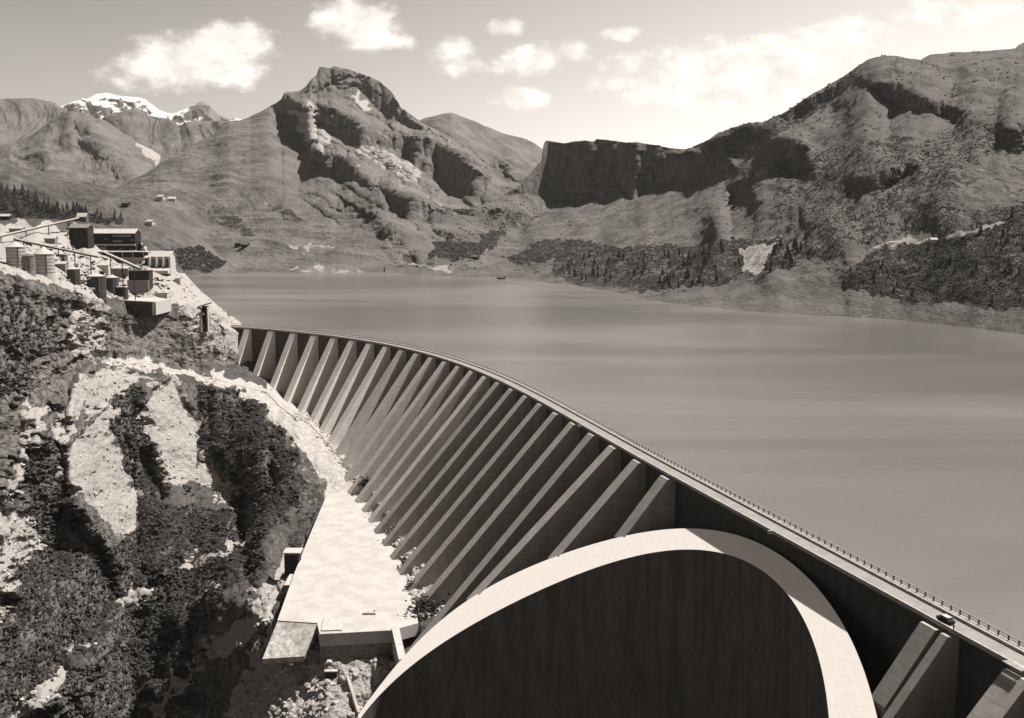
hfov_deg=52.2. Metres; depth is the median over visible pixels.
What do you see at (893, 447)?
lake water
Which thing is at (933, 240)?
chalet
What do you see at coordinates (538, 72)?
sky
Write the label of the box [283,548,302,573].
valve shed
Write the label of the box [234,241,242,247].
chalet
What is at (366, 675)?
scree stones
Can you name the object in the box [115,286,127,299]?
site hut
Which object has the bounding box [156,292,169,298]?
site hut
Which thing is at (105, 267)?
site hut
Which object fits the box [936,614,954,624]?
parked car
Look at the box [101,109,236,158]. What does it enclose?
mountain
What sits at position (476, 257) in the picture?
chalet
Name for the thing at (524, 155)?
back ridge
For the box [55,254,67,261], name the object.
site hut
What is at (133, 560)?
slope scrub
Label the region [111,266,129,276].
site hut
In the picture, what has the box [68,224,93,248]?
gabled shed
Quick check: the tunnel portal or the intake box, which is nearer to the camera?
the intake box
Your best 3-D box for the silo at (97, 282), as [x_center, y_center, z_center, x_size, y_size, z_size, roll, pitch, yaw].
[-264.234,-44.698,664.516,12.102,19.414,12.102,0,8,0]
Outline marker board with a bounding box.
[767,530,773,537]
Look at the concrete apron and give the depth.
440.81 m
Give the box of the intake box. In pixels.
[324,669,337,678]
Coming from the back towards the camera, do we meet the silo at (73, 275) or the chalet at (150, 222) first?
the chalet at (150, 222)
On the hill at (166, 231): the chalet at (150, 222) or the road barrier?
the chalet at (150, 222)
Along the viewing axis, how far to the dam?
354.28 m
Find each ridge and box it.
[0,98,66,147]
[0,111,166,188]
[419,113,542,173]
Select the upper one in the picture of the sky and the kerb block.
the sky
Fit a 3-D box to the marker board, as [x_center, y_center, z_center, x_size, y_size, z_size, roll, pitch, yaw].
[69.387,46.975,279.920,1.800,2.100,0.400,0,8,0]
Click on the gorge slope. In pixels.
(60, 369)
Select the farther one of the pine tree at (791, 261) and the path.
the pine tree at (791, 261)
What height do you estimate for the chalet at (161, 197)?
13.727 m
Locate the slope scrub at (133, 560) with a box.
[0,291,319,717]
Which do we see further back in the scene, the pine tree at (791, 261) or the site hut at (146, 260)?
the pine tree at (791, 261)
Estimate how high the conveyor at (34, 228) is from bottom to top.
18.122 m
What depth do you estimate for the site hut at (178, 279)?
790.59 m
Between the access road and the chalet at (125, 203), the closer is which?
the access road
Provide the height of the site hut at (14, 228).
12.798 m
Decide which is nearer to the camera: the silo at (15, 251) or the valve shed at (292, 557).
the valve shed at (292, 557)
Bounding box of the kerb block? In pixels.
[363,608,375,614]
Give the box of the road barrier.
[1002,659,1023,671]
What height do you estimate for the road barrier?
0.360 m
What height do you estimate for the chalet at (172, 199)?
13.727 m
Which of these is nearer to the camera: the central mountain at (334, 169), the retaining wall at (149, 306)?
the retaining wall at (149, 306)
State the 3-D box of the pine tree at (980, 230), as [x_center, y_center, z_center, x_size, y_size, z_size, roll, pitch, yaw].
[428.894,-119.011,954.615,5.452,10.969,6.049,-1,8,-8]
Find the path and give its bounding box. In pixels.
[108,357,227,382]
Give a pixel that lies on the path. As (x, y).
(131, 360)
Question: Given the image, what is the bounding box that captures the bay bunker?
[148,251,175,275]
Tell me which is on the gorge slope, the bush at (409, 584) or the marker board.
the bush at (409, 584)
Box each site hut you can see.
[0,214,12,219]
[8,226,25,232]
[43,236,57,244]
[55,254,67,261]
[55,261,68,273]
[97,263,110,274]
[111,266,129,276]
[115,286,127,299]
[144,256,150,265]
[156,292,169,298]
[174,276,182,285]
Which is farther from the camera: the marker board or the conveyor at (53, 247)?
the conveyor at (53, 247)
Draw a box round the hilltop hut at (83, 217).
[76,213,88,221]
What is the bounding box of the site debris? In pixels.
[24,243,170,296]
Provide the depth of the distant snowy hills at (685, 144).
8616.01 m
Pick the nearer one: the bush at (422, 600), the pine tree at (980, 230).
the bush at (422, 600)
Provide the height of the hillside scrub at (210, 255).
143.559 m
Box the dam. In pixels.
[230,323,1023,717]
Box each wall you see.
[119,297,170,314]
[346,674,359,714]
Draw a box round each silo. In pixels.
[5,241,25,269]
[22,253,35,276]
[33,247,55,282]
[67,267,80,284]
[86,273,106,303]
[106,274,117,294]
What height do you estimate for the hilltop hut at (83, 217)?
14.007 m
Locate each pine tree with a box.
[14,201,19,210]
[788,254,793,265]
[977,223,982,232]
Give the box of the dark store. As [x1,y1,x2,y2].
[127,270,152,294]
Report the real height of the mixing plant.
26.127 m
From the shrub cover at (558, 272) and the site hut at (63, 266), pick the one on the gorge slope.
the site hut at (63, 266)
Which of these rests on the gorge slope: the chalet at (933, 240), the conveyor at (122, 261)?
the conveyor at (122, 261)
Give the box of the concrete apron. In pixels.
[262,491,417,665]
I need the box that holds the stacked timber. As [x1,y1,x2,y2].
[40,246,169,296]
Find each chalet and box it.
[121,201,129,206]
[145,220,155,225]
[156,195,165,199]
[168,197,176,201]
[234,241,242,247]
[240,242,249,248]
[471,255,479,259]
[928,238,938,244]
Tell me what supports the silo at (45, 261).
on the gorge slope
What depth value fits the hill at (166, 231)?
1658.47 m
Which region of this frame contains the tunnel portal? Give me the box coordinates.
[197,302,211,331]
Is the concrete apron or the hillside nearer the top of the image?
the hillside
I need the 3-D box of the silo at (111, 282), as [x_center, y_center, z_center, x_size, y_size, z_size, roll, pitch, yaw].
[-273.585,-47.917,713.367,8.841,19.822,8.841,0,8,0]
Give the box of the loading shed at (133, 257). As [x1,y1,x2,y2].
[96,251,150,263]
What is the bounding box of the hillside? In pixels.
[385,43,1023,334]
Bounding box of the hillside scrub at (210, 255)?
[0,189,226,272]
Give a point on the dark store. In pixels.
(143, 281)
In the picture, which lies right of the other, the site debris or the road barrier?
the road barrier
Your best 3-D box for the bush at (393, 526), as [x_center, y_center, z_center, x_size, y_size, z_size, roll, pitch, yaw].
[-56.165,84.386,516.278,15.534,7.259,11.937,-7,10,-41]
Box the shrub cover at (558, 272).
[395,48,1023,311]
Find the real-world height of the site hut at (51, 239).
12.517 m
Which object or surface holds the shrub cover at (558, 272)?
on the hillside
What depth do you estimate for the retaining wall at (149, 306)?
694.47 m
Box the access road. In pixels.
[225,378,343,457]
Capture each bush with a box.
[357,476,369,486]
[384,523,396,533]
[404,577,418,588]
[405,593,449,618]
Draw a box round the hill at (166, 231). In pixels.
[0,163,248,275]
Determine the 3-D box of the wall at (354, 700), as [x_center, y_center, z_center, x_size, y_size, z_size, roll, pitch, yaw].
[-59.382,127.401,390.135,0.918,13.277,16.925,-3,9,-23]
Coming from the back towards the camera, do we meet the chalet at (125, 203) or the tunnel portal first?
the chalet at (125, 203)
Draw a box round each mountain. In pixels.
[60,93,240,124]
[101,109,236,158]
[113,66,528,272]
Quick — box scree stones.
[0,222,443,717]
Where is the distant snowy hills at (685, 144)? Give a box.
[651,138,709,148]
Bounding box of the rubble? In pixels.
[291,411,429,618]
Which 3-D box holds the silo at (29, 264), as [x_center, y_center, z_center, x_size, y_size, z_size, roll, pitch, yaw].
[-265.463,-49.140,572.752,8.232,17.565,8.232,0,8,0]
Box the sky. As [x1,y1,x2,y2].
[0,0,1023,148]
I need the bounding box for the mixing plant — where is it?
[94,229,140,250]
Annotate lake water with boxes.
[187,271,1023,647]
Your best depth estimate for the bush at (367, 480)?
601.62 m
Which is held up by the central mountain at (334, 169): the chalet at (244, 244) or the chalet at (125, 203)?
the chalet at (244, 244)
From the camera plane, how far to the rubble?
620.50 m
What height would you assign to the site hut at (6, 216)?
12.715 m
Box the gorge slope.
[0,218,440,717]
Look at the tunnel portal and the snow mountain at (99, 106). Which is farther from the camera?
the snow mountain at (99, 106)
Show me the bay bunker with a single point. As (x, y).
(161, 262)
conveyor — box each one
[0,217,78,242]
[13,238,98,274]
[103,252,140,299]
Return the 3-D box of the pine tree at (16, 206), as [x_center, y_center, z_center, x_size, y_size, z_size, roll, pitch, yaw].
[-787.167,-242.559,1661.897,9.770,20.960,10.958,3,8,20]

